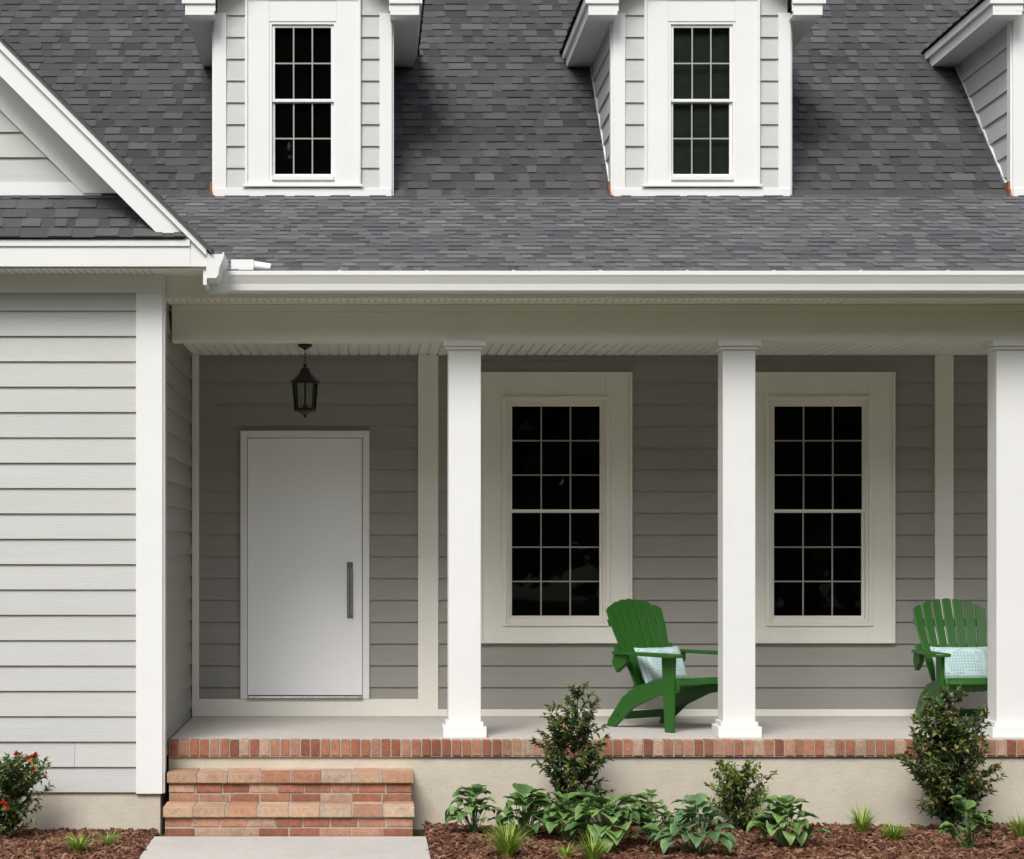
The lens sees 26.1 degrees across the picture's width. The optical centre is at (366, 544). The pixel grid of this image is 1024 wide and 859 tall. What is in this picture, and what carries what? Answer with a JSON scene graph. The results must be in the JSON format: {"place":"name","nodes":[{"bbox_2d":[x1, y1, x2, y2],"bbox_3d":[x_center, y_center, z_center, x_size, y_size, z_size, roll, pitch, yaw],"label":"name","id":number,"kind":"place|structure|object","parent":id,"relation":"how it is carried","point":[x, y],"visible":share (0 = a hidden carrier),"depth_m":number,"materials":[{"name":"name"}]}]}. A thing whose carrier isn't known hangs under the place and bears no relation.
{"place":"outdoors","nodes":[
{"label":"outdoors","id":0,"kind":"place"},
{"bbox_2d":[1,269,152,273],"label":"wing soffit vents","id":1,"kind":"object","parent":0,"point":[76,269],"visible":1,"depth_m":15.27,"materials":[{"name":"white plastic"}]},
{"bbox_2d":[0,783,168,834],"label":"wing foundation","id":2,"kind":"object","parent":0,"point":[97,810],"visible":0.48,"depth_m":15.46,"materials":[{"name":"beige concrete"}]},
{"bbox_2d":[0,110,135,791],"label":"wing front siding","id":3,"kind":"object","parent":2,"relation":"on","point":[68,533],"visible":0.97,"depth_m":15.45,"materials":[{"name":"white wood"}]},
{"bbox_2d":[0,41,209,793],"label":"wing trim","id":4,"kind":"structure","parent":3,"relation":"attached to","point":[59,134],"depth_m":15.43,"materials":[{"name":"white wood"}]},
{"bbox_2d":[166,303,191,755],"bbox_3d":[-1.432,-0.114,16.755,0.019,3.240,2.390,0,0,0],"label":"wing side siding","id":5,"kind":"object","parent":2,"relation":"on","point":[178,539],"visible":0.91,"depth_m":16.70,"materials":[{"name":"grey wood"}]},
{"bbox_2d":[0,237,183,238],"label":"pent roof deck","id":6,"kind":"structure","parent":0,"point":[93,238],"depth_m":15.07,"materials":[{"name":"wood"}]},
{"bbox_2d":[0,36,215,253],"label":"wing roof","id":7,"kind":"structure","parent":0,"point":[67,216],"depth_m":15.19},
{"bbox_2d":[140,829,431,857],"bbox_3d":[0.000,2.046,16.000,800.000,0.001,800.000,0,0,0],"label":"lawn","id":8,"kind":"structure","parent":0,"point":[417,832],"depth_m":15.55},
{"bbox_2d":[0,827,159,858],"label":"mulch bed","id":9,"kind":"object","parent":8,"relation":"on","point":[34,843],"visible":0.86,"depth_m":14.60,"materials":[{"name":"brown wood"}]},
{"bbox_2d":[0,750,54,836],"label":"flowering azalea","id":10,"kind":"object","parent":9,"relation":"on","point":[12,812],"visible":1,"depth_m":14.96,"materials":[{"name":"green plant"}]},
{"bbox_2d":[57,829,96,852],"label":"grass tuft","id":11,"kind":"object","parent":9,"relation":"on","point":[74,845],"visible":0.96,"depth_m":14.28,"materials":[{"name":"green plant"}]},
{"bbox_2d":[95,830,126,844],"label":"grass tuft","id":12,"kind":"object","parent":9,"relation":"on","point":[110,840],"visible":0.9,"depth_m":14.66,"materials":[{"name":"green plant"}]},
{"bbox_2d":[166,754,168,785],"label":"wall","id":13,"kind":"structure","parent":8,"relation":"on","point":[167,763],"depth_m":15.93,"materials":[{"name":"grey"}]},
{"bbox_2d":[0,0,1023,270],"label":"roof","id":14,"kind":"structure","parent":13,"relation":"on","point":[498,158],"depth_m":18.43,"materials":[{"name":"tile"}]},
{"bbox_2d":[182,0,421,195],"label":"dormer trim","id":15,"kind":"structure","parent":14,"relation":"on","point":[399,26],"depth_m":17.94,"materials":[{"name":"white wood"}]},
{"bbox_2d":[217,0,388,187],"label":"dormer siding","id":16,"kind":"object","parent":14,"relation":"on","point":[234,10],"visible":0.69,"depth_m":17.96,"materials":[{"name":"grey wood"}]},
{"bbox_2d":[245,0,360,183],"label":"dormer window","id":17,"kind":"structure","parent":16,"relation":"attached to","point":[260,15],"depth_m":17.94,"materials":[{"name":"white wood"}]},
{"bbox_2d":[269,22,336,179],"bbox_3d":[-0.520,-3.615,17.970,0.550,1.295,0.100,0,0,0],"label":"dormer window sash","id":18,"kind":"object","parent":17,"relation":"attached to","point":[273,100],"visible":1,"depth_m":17.96,"materials":[{"name":"white wood"}]},
{"bbox_2d":[275,28,330,173],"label":"dormer window muntins","id":19,"kind":"object","parent":18,"relation":"attached to","point":[293,63],"visible":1,"depth_m":17.98,"materials":[{"name":"white wood"}]},
{"bbox_2d":[181,0,424,52],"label":"dormer roof","id":20,"kind":"structure","parent":16,"relation":"on","point":[422,13],"depth_m":18.75,"materials":[{"name":"grey"}]},
{"bbox_2d":[607,181,610,194],"bbox_3d":[1.983,-2.894,18.065,0.016,0.140,0.250,0,0,0],"label":"dormer flashing","id":21,"kind":"object","parent":14,"relation":"on","point":[608,188],"visible":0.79,"depth_m":17.97,"materials":[{"name":"orange metal"}]},
{"bbox_2d":[206,252,1023,293],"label":"gutters","id":22,"kind":"object","parent":14,"relation":"attached to","point":[221,279],"visible":1,"depth_m":15.46,"materials":[{"name":"white paint"}]},
{"bbox_2d":[591,0,786,187],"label":"dormer siding","id":23,"kind":"object","parent":14,"relation":"on","point":[633,10],"visible":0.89,"depth_m":17.96,"materials":[{"name":"grey wood"}]},
{"bbox_2d":[644,0,759,183],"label":"window trim","id":24,"kind":"structure","parent":23,"relation":"attached to","point":[659,15],"depth_m":17.94,"materials":[{"name":"white wood"}]},
{"bbox_2d":[668,22,735,179],"bbox_3d":[2.735,-3.615,17.970,0.550,1.295,0.100,0,0,0],"label":"dormer window sash","id":25,"kind":"object","parent":24,"relation":"attached to","point":[731,100],"visible":1,"depth_m":17.96,"materials":[{"name":"white wood"}]},
{"bbox_2d":[673,28,729,173],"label":"dormer window muntins","id":26,"kind":"object","parent":25,"relation":"attached to","point":[692,63],"visible":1,"depth_m":17.96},
{"bbox_2d":[562,0,825,195],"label":"dormer trim","id":27,"kind":"structure","parent":14,"relation":"on","point":[595,20],"depth_m":17.94,"materials":[{"name":"white wood"}]},
{"bbox_2d":[559,0,582,52],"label":"dormer roof","id":28,"kind":"structure","parent":27,"relation":"on","point":[574,17],"depth_m":18.90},
{"bbox_2d":[924,0,1023,195],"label":"dormer trim","id":29,"kind":"structure","parent":14,"relation":"on","point":[983,22],"depth_m":17.97,"materials":[{"name":"white wood"}]},
{"bbox_2d":[921,0,983,52],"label":"dormer roof","id":30,"kind":"structure","parent":29,"relation":"on","point":[971,9],"depth_m":19.23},
{"bbox_2d":[957,4,1023,179],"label":"dormer siding","id":31,"kind":"object","parent":14,"relation":"on","point":[982,68],"visible":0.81,"depth_m":18.54,"materials":[{"name":"grey wood"}]},
{"bbox_2d":[1004,181,1010,195],"bbox_3d":[5.248,-2.894,18.065,0.016,0.140,0.250,0,0,0],"label":"dormer flashing","id":32,"kind":"object","parent":14,"relation":"on","point":[1007,188],"visible":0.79,"depth_m":17.99,"materials":[{"name":"orange metal"}]},
{"bbox_2d":[140,836,430,858],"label":"walkway","id":33,"kind":"structure","parent":8,"relation":"on","point":[287,847],"depth_m":14.56,"materials":[{"name":"concrete"}]},
{"bbox_2d":[163,768,414,835],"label":"brick steps","id":34,"kind":"structure","parent":8,"relation":"on","point":[286,802],"depth_m":15.37,"materials":[{"name":"brick"}]},
{"bbox_3d":[3.605,-0.619,18.030,10.190,4.150,0.099,0,0,0],"label":"porch","id":35,"kind":"object","parent":8,"relation":"on","visible":0},
{"bbox_2d":[240,431,368,698],"bbox_3d":[-0.504,0.170,17.985,1.052,2.189,0.091,0,0,0],"label":"door frame","id":36,"kind":"object","parent":35,"relation":"attached to","point":[246,435],"visible":1,"depth_m":17.94,"materials":[{"name":"white wood"}]},
{"bbox_2d":[248,438,361,694],"bbox_3d":[-0.503,0.185,17.979,0.935,2.098,0.042,0,0,0],"label":"front door","id":37,"kind":"structure","parent":36,"relation":"attached to","point":[304,535],"depth_m":17.96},
{"bbox_2d":[347,562,352,617],"bbox_3d":[-0.136,0.376,17.919,0.048,0.460,0.081,0,0,0],"label":"door handle","id":38,"kind":"object","parent":37,"relation":"attached to","point":[349,589],"visible":1,"depth_m":17.95,"materials":[{"name":"metal"}]},
{"bbox_2d":[247,696,362,698],"bbox_3d":[-0.503,1.254,17.970,0.943,0.020,0.100,0,0,0],"label":"door threshold","id":39,"kind":"object","parent":36,"relation":"attached to","point":[304,697],"depth_m":17.92,"materials":[{"name":"silver metal"}]},
{"bbox_2d":[291,344,319,417],"bbox_3d":[-0.476,-1.258,17.000,0.207,0.568,0.207,0,0,-22],"label":"hanging lantern","id":40,"kind":"object","parent":35,"relation":"hanging from","point":[304,376],"visible":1,"depth_m":16.97,"materials":[{"name":"brown metal"}]},
{"bbox_2d":[512,406,598,615],"bbox_3d":[1.546,-0.270,18.436,0.868,1.883,0.709,0,0,0],"label":"porch window room","id":41,"kind":"object","parent":35,"relation":"attached to","point":[555,495],"visible":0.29,"depth_m":18.78,"materials":[{"name":"black glass"}]},
{"bbox_2d":[481,372,631,642],"bbox_3d":[1.546,-0.297,17.968,1.242,2.212,0.076,0,0,0],"label":"porch window","id":42,"kind":"structure","parent":35,"relation":"attached to","point":[499,390],"depth_m":17.95,"materials":[{"name":"beige paint"}]},
{"bbox_2d":[507,401,605,622],"bbox_3d":[1.546,-0.264,17.980,0.808,1.815,0.100,0,0,0],"label":"porch window sash","id":43,"kind":"object","parent":42,"relation":"attached to","point":[601,617],"visible":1,"depth_m":17.97,"materials":[{"name":"white wood"}]},
{"bbox_2d":[512,406,599,615],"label":"porch window muntins","id":44,"kind":"object","parent":43,"relation":"attached to","point":[541,546],"visible":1,"depth_m":18.00,"materials":[{"name":"white wood"}]},
{"bbox_2d":[606,598,717,732],"bbox_3d":[2.316,0.915,16.847,0.810,0.979,0.935,0,0,-36],"label":"adirondack chair","id":45,"kind":"object","parent":35,"relation":"on","point":[631,624],"visible":0.84,"depth_m":16.94,"materials":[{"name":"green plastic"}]},
{"bbox_2d":[634,646,688,683],"bbox_3d":[2.271,0.931,16.909,0.470,0.310,0.136,0,-26,-36],"label":"throw pillow","id":46,"kind":"object","parent":45,"relation":"on","point":[651,669],"visible":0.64,"depth_m":16.80,"materials":[{"name":"fabric"}]},
{"bbox_2d":[774,406,861,615],"bbox_3d":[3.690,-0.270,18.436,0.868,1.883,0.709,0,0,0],"label":"window pane","id":47,"kind":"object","parent":35,"relation":"attached to","point":[788,455],"visible":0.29,"depth_m":18.78,"materials":[{"name":"glass"}]},
{"bbox_2d":[755,372,894,642],"bbox_3d":[3.690,-0.297,17.968,1.242,2.212,0.076,0,0,0],"label":"porch window","id":48,"kind":"structure","parent":35,"relation":"attached to","point":[876,390],"depth_m":17.95,"materials":[{"name":"beige paint"}]},
{"bbox_2d":[770,401,867,622],"bbox_3d":[3.690,-0.264,17.980,0.808,1.815,0.100,0,0,0],"label":"porch window sash","id":49,"kind":"object","parent":48,"relation":"attached to","point":[863,617],"visible":1,"depth_m":17.97,"materials":[{"name":"white wood"}]},
{"bbox_2d":[774,406,861,615],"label":"porch window muntins","id":50,"kind":"object","parent":49,"relation":"attached to","point":[831,546],"visible":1,"depth_m":18.00,"materials":[{"name":"white wood"}]},
{"bbox_2d":[911,598,987,723],"bbox_3d":[4.596,0.915,16.878,0.810,0.979,0.935,0,0,-4],"label":"adirondack chair","id":51,"kind":"object","parent":35,"relation":"on","point":[922,650],"visible":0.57,"depth_m":17.18,"materials":[{"name":"green plastic"}]},
{"bbox_2d":[930,646,987,679],"bbox_3d":[4.591,0.931,16.955,0.470,0.310,0.136,0,-26,-4],"label":"throw pillow","id":52,"kind":"object","parent":51,"relation":"on","point":[966,662],"visible":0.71,"depth_m":16.90,"materials":[{"name":"fabric"}]},
{"bbox_2d":[275,28,330,173],"bbox_3d":[-0.520,-3.620,18.050,0.590,1.343,0.010,0,0,0],"label":"window glass","id":53,"kind":"object","parent":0,"point":[302,90],"visible":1,"depth_m":18.05,"materials":[{"name":"black glass"}]},
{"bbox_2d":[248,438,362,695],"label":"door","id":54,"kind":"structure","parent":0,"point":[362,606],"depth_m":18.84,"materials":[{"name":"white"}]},
{"bbox_2d":[182,343,987,354],"bbox_3d":[3.646,-1.556,17.102,10.172,0.025,1.755,0,0,0],"label":"porch ceiling beadboard","id":55,"kind":"object","parent":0,"point":[593,348],"visible":0.46,"depth_m":17.46,"materials":[{"name":"white wood"}]},
{"bbox_2d":[190,354,987,708],"bbox_3d":[3.630,-0.104,17.971,10.140,2.900,0.019,0,0,0],"label":"porch wall siding","id":56,"kind":"object","parent":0,"point":[674,488],"visible":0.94,"depth_m":17.97,"materials":[{"name":"grey wood"}]},
{"bbox_2d":[192,355,953,715],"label":"porch wall trim","id":57,"kind":"structure","parent":56,"relation":"attached to","point":[424,703],"depth_m":17.95,"materials":[{"name":"white wood"}]},
{"bbox_2d":[169,757,1023,828],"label":"porch foundation","id":58,"kind":"object","parent":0,"point":[827,788],"visible":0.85,"depth_m":15.78,"materials":[{"name":"beige concrete"}]},
{"bbox_2d":[170,716,1023,739],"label":"porch floor slab","id":59,"kind":"structure","parent":58,"relation":"on","point":[502,727],"depth_m":16.87,"materials":[{"name":"grey concrete"}]},
{"bbox_2d":[442,340,486,737],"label":"porch column","id":60,"kind":"structure","parent":59,"relation":"on","point":[463,720],"depth_m":16.00,"materials":[{"name":"white paint"}]},
{"bbox_2d":[712,340,761,737],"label":"porch column","id":61,"kind":"structure","parent":59,"relation":"on","point":[736,539],"depth_m":16.00,"materials":[{"name":"white paint"}]},
{"bbox_2d":[166,276,1023,342],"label":"porch beam","id":62,"kind":"structure","parent":61,"relation":"on","point":[524,321],"depth_m":16.01,"materials":[{"name":"white wood"}]},
{"bbox_2d":[981,340,1023,737],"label":"porch column","id":63,"kind":"structure","parent":59,"relation":"on","point":[1006,538],"depth_m":16.00,"materials":[{"name":"white paint"}]},
{"bbox_2d":[170,739,1023,755],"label":"porch brick edging","id":64,"kind":"object","parent":58,"relation":"on","point":[607,750],"visible":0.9,"depth_m":15.74,"materials":[{"name":"red brick"}]},
{"bbox_2d":[169,740,1023,756],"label":"porch brick mortar","id":65,"kind":"object","parent":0,"point":[451,755],"visible":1,"depth_m":15.75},
{"bbox_2d":[171,299,1023,301],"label":"porch soffit vents","id":66,"kind":"object","parent":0,"point":[613,300],"visible":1,"depth_m":15.72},
{"bbox_2d":[673,28,728,173],"bbox_3d":[2.735,-3.620,18.050,0.590,1.343,0.010,0,0,0],"label":"window pane","id":67,"kind":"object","parent":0,"point":[701,113],"visible":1,"depth_m":18.05,"materials":[{"name":"black glass"}]},
{"bbox_2d":[422,819,1023,858],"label":"mulch bed","id":68,"kind":"object","parent":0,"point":[454,840],"visible":0.6,"depth_m":14.60,"materials":[{"name":"brown wood"}]},
{"bbox_2d":[445,784,495,832],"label":"hosta plant","id":69,"kind":"object","parent":68,"relation":"on","point":[474,791],"visible":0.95,"depth_m":15.17,"materials":[{"name":"green plant"}]},
{"bbox_2d":[475,817,544,857],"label":"grass tuft","id":70,"kind":"object","parent":68,"relation":"on","point":[507,845],"visible":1,"depth_m":14.01,"materials":[{"name":"green plant"}]},
{"bbox_2d":[487,783,560,836],"bbox_3d":[1.090,1.841,15.120,0.511,0.378,0.566,0,0,0],"label":"hosta plant","id":71,"kind":"object","parent":68,"relation":"on","point":[530,805],"visible":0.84,"depth_m":15.07,"materials":[{"name":"green plant"}]},
{"bbox_2d":[533,791,594,839],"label":"hosta plant","id":72,"kind":"object","parent":68,"relation":"on","point":[552,819],"visible":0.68,"depth_m":14.89,"materials":[{"name":"green plant"}]},
{"bbox_2d":[552,843,576,857],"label":"grass tuft","id":73,"kind":"object","parent":68,"relation":"on","point":[565,853],"visible":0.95,"depth_m":14.08,"materials":[{"name":"green plant"}]},
{"bbox_2d":[528,681,614,831],"bbox_3d":[1.423,1.487,15.308,0.592,1.068,0.545,0,0,-12],"label":"holly shrub","id":74,"kind":"object","parent":68,"relation":"on","point":[583,765],"visible":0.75,"depth_m":15.26,"materials":[{"name":"green plant"}]},
{"bbox_2d":[566,827,612,858],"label":"grass tuft","id":75,"kind":"object","parent":68,"relation":"on","point":[592,851],"visible":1,"depth_m":13.97,"materials":[{"name":"green plant"}]},
{"bbox_2d":[559,792,660,852],"bbox_3d":[1.635,1.836,14.617,0.733,0.364,0.624,0,0,33],"label":"hosta plant","id":76,"kind":"object","parent":68,"relation":"on","point":[608,809],"visible":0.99,"depth_m":14.53,"materials":[{"name":"green plant"}]},
{"bbox_2d":[626,789,680,835],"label":"hosta plant","id":77,"kind":"object","parent":68,"relation":"on","point":[648,806],"visible":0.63,"depth_m":15.06,"materials":[{"name":"green plant"}]},
{"bbox_2d":[647,793,738,853],"bbox_3d":[2.134,1.827,14.271,0.566,0.392,0.526,0,0,-33],"label":"hosta plant","id":78,"kind":"object","parent":68,"relation":"on","point":[682,816],"visible":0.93,"depth_m":14.26,"materials":[{"name":"green plant"}]},
{"bbox_2d":[703,758,777,830],"bbox_3d":[2.623,1.769,15.422,0.519,0.526,0.499,0,0,0],"label":"boxwood shrub","id":79,"kind":"object","parent":68,"relation":"on","point":[735,786],"visible":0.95,"depth_m":15.37,"materials":[{"name":"green plant"}]},
{"bbox_2d":[746,795,832,846],"bbox_3d":[2.780,1.843,14.632,0.530,0.351,0.529,0,0,-32],"label":"hosta plant","id":80,"kind":"object","parent":68,"relation":"on","point":[775,817],"visible":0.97,"depth_m":14.57,"materials":[{"name":"green plant"}]},
{"bbox_2d":[843,801,887,832],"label":"grass tuft","id":81,"kind":"object","parent":68,"relation":"on","point":[862,824],"visible":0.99,"depth_m":15.27,"materials":[{"name":"green plant"}]},
{"bbox_2d":[875,820,914,840],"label":"grass tuft","id":82,"kind":"object","parent":68,"relation":"on","point":[893,834],"visible":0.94,"depth_m":14.86,"materials":[{"name":"green plant"}]},
{"bbox_2d":[891,685,1007,828],"bbox_3d":[4.066,1.499,15.335,0.750,1.062,0.744,0,0,37],"label":"holly shrub","id":83,"kind":"object","parent":68,"relation":"on","point":[940,764],"visible":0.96,"depth_m":15.27,"materials":[{"name":"green plant"}]},
{"bbox_2d":[938,795,996,848],"bbox_3d":[3.950,1.842,14.475,0.343,0.369,0.316,0,0,43],"label":"hosta plant","id":84,"kind":"object","parent":68,"relation":"on","point":[981,817],"visible":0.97,"depth_m":14.49,"materials":[{"name":"green plant"}]},
{"bbox_2d":[1001,808,1023,836],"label":"grass tuft","id":85,"kind":"object","parent":68,"relation":"on","point":[1018,831],"visible":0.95,"depth_m":15.18,"materials":[{"name":"green plant"}]}
]}

